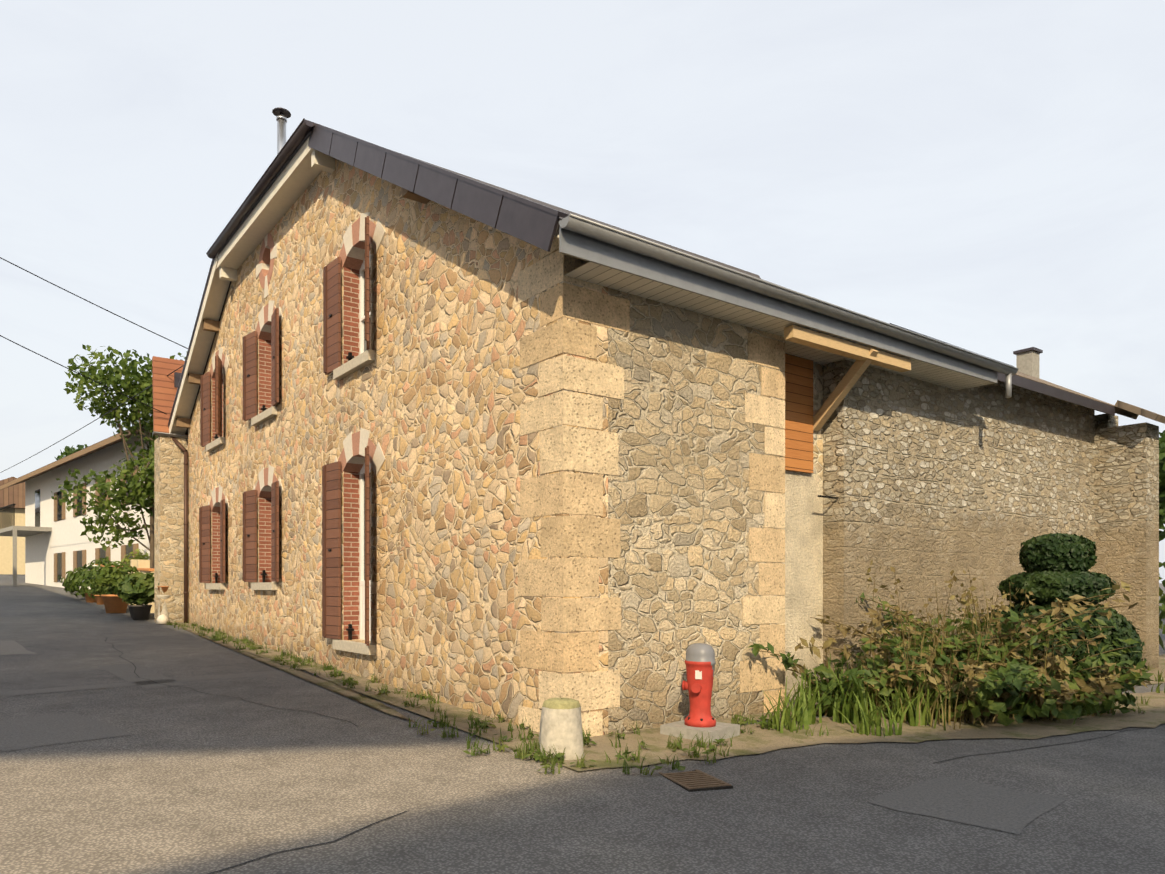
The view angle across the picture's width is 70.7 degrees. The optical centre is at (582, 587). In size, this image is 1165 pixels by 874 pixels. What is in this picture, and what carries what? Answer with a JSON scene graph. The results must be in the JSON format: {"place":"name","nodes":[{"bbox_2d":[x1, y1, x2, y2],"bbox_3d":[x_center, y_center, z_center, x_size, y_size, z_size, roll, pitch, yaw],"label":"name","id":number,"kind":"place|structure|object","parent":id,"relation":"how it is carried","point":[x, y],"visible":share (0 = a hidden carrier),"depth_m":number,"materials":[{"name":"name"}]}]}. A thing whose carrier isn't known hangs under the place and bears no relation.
{"place":"outdoors","nodes":[
{"label":"outdoors","id":0,"kind":"place"},
{"bbox_2d":[55,444,87,459],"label":"tree","id":1,"kind":"object","parent":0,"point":[69,450],"visible":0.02,"depth_m":67.48,"materials":[{"name":"green plant"}]},
{"bbox_2d":[0,424,150,489],"bbox_3d":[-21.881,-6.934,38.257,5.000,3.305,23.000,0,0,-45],"label":"roof","id":2,"kind":"structure","parent":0,"point":[75,455],"depth_m":34.27,"materials":[{"name":"brown tile"}]},
{"bbox_2d":[0,574,1164,873],"bbox_3d":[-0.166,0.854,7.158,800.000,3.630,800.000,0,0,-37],"label":"road","id":3,"kind":"structure","parent":0,"point":[186,780],"depth_m":5.53,"materials":[{"name":"grey asphalt"}]},
{"bbox_2d":[0,477,24,574],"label":"houses","id":4,"kind":"structure","parent":3,"relation":"on","point":[14,494],"depth_m":68.74,"materials":[{"name":"beige paint"}]},
{"bbox_2d":[0,429,184,587],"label":"white house","id":5,"kind":"structure","parent":3,"relation":"on","point":[57,546],"depth_m":38.82,"materials":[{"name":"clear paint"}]},
{"bbox_2d":[60,549,167,604],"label":"garden plants","id":6,"kind":"object","parent":3,"relation":"on","point":[137,588],"visible":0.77,"depth_m":22.01,"materials":[{"name":"green plant"}]},
{"bbox_2d":[51,344,186,567],"bbox_3d":[-13.597,-3.603,26.638,6.002,8.573,6.056,0,0,-37],"label":"garden tree","id":7,"kind":"object","parent":3,"relation":"on","point":[138,417],"visible":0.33,"depth_m":25.64,"materials":[{"name":"green plant"}]},
{"bbox_2d":[95,559,153,612],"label":"garden wall","id":8,"kind":"structure","parent":3,"relation":"on","point":[142,566],"depth_m":23.98,"materials":[{"name":"stone"}]},
{"bbox_2d":[85,586,169,623],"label":"plant pots","id":9,"kind":"object","parent":3,"relation":"on","point":[113,603],"visible":0.67,"depth_m":20.04,"materials":[{"name":"ceramic"}]},
{"bbox_2d":[154,436,187,621],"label":"annex wall","id":10,"kind":"structure","parent":3,"relation":"on","point":[168,510],"depth_m":19.27,"materials":[{"name":"beige stone"}]},
{"bbox_2d":[0,257,187,472],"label":"power lines","id":11,"kind":"object","parent":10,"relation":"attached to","point":[83,375],"visible":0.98,"depth_m":17.76,"materials":[{"name":"black metal"}]},
{"bbox_2d":[152,356,187,434],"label":"annex roof","id":12,"kind":"structure","parent":10,"relation":"on","point":[164,391],"depth_m":19.48,"materials":[{"name":"orange tile"}]},
{"bbox_2d":[153,372,187,438],"bbox_3d":[-9.363,-4.301,19.559,1.600,1.600,0.362,0,0,-37],"label":"gutter","id":13,"kind":"object","parent":12,"relation":"attached to","point":[177,375],"visible":0.33,"depth_m":19.32,"materials":[{"name":"grey metal"}]},
{"bbox_2d":[172,437,187,622],"bbox_3d":[-9.468,-1.398,19.224,0.667,4.466,0.108,0,0,29],"label":"down pipe","id":14,"kind":"object","parent":10,"relation":"attached to","point":[185,463],"visible":0.88,"depth_m":19.06,"materials":[{"name":"brown metal"}]},
{"bbox_2d":[188,158,607,734],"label":"facade wall","id":15,"kind":"structure","parent":3,"relation":"on","point":[437,392],"depth_m":9.71,"materials":[{"name":"beige stone"}]},
{"bbox_2d":[199,212,384,654],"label":"facade windows","id":16,"kind":"structure","parent":15,"relation":"in","point":[361,454],"depth_m":11.51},
{"bbox_2d":[185,132,779,433],"bbox_3d":[-0.053,-5.407,16.726,12.320,5.078,15.960,0,0,-37],"label":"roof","id":17,"kind":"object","parent":15,"relation":"on","point":[505,190],"visible":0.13,"depth_m":14.67,"materials":[{"name":"grey metal"}]},
{"bbox_2d":[272,107,290,153],"bbox_3d":[-5.615,-7.832,15.322,0.340,2.218,0.331,0,0,-37],"label":"flue pipe","id":18,"kind":"object","parent":17,"relation":"attached to","point":[281,114],"visible":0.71,"depth_m":15.25,"materials":[{"name":"silver metal"}]},
{"bbox_2d":[168,118,1018,438],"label":"roof trim","id":19,"kind":"structure","parent":17,"relation":"attached to","point":[618,260],"depth_m":8.77,"materials":[{"name":"grey metal"}]},
{"bbox_2d":[768,281,1164,423],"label":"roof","id":20,"kind":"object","parent":17,"relation":"attached to","point":[1127,410],"visible":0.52,"depth_m":13.31,"materials":[{"name":"grey metal"}]},
{"bbox_2d":[890,323,1013,366],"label":"roof panels","id":21,"kind":"object","parent":20,"relation":"on","point":[946,342],"visible":0.12,"depth_m":14.19,"materials":[{"name":"grey metal"}]},
{"bbox_2d":[1013,347,1042,377],"bbox_3d":[8.165,-3.998,15.047,0.360,0.670,0.360,0,0,-37],"label":"chimney","id":22,"kind":"object","parent":20,"relation":"on","point":[1027,361],"visible":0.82,"depth_m":14.95,"materials":[{"name":"concrete"}]},
{"bbox_2d":[997,372,1114,415],"bbox_3d":[7.097,-2.890,12.266,4.130,0.140,0.022,0,0,-37],"label":"gutter","id":23,"kind":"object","parent":20,"relation":"attached to","point":[1031,385],"depth_m":12.26,"materials":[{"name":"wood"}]},
{"bbox_2d":[539,698,583,759],"bbox_3d":[-0.173,1.157,6.616,0.365,0.512,0.408,0,0,-37],"label":"stone bollard","id":24,"kind":"object","parent":3,"relation":"on","point":[561,724],"visible":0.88,"depth_m":6.47,"materials":[{"name":"beige stone"}]},
{"bbox_2d":[0,633,1164,873],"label":"road patches","id":25,"kind":"structure","parent":3,"relation":"on","point":[980,805],"depth_m":6.00,"materials":[{"name":"grey asphalt"}]},
{"bbox_2d":[518,237,784,736],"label":"quoins","id":26,"kind":"object","parent":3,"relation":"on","point":[563,447],"visible":0.71,"depth_m":7.38,"materials":[{"name":"stone"}]},
{"bbox_2d":[167,618,1164,774],"bbox_3d":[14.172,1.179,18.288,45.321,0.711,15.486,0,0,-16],"label":"dirt verge","id":27,"kind":"object","parent":3,"relation":"on","point":[758,740],"depth_m":7.99,"materials":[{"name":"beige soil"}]},
{"bbox_2d":[658,769,732,791],"bbox_3d":[0.805,1.405,5.949,0.340,0.037,0.540,0,0,-19],"label":"drain grate","id":28,"kind":"object","parent":3,"relation":"on","point":[694,780],"visible":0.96,"depth_m":5.87,"materials":[{"name":"metal"}]},
{"bbox_2d":[608,288,784,733],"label":"wall","id":29,"kind":"structure","parent":3,"relation":"on","point":[686,505],"depth_m":7.99,"materials":[{"name":"stone"}]},
{"bbox_2d":[660,643,739,742],"bbox_3d":[1.079,0.964,7.531,0.540,0.900,0.500,0,0,41],"label":"fire hydrant","id":30,"kind":"object","parent":3,"relation":"on","point":[700,662],"visible":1,"depth_m":7.43,"materials":[{"name":"metal"}]},
{"bbox_2d":[784,325,910,498],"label":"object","id":31,"kind":"object","parent":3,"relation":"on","point":[802,423],"visible":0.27,"depth_m":9.62,"materials":[{"name":"brown wood"}]},
{"bbox_2d":[747,559,1153,730],"bbox_3d":[4.414,0.602,9.403,5.555,1.758,3.819,0,0,-37],"label":"bush","id":32,"kind":"object","parent":3,"relation":"on","point":[984,674],"visible":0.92,"depth_m":8.54,"materials":[{"name":"green plant"}]},
{"bbox_2d":[823,359,1158,681],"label":"rough wall","id":33,"kind":"structure","parent":3,"relation":"on","point":[928,484],"depth_m":11.51,"materials":[{"name":"stone"}]},
{"bbox_2d":[979,533,1146,682],"bbox_3d":[5.758,0.393,10.003,1.854,2.098,1.959,0,0,-37],"label":"topiary bush","id":34,"kind":"object","parent":3,"relation":"on","point":[1047,585],"depth_m":9.59,"materials":[{"name":"green plant"}]},
{"bbox_2d":[1159,430,1164,541],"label":"tree","id":35,"kind":"object","parent":3,"relation":"on","point":[1161,483],"visible":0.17,"depth_m":28.12,"materials":[{"name":"green plant"}]},
{"bbox_2d":[1159,562,1164,649],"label":"undergrowth bush","id":36,"kind":"object","parent":3,"relation":"on","point":[1162,613],"visible":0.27,"depth_m":15.46,"materials":[{"name":"green plant"}]},
{"bbox_2d":[0,0,1164,582],"label":"sky","id":37,"kind":"structure","parent":0,"point":[986,178],"materials":[{"name":"white"}]},
{"bbox_2d":[785,362,822,699],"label":"niche wall","id":38,"kind":"structure","parent":0,"point":[803,552],"depth_m":9.86,"materials":[{"name":"beige paint"}]}
]}

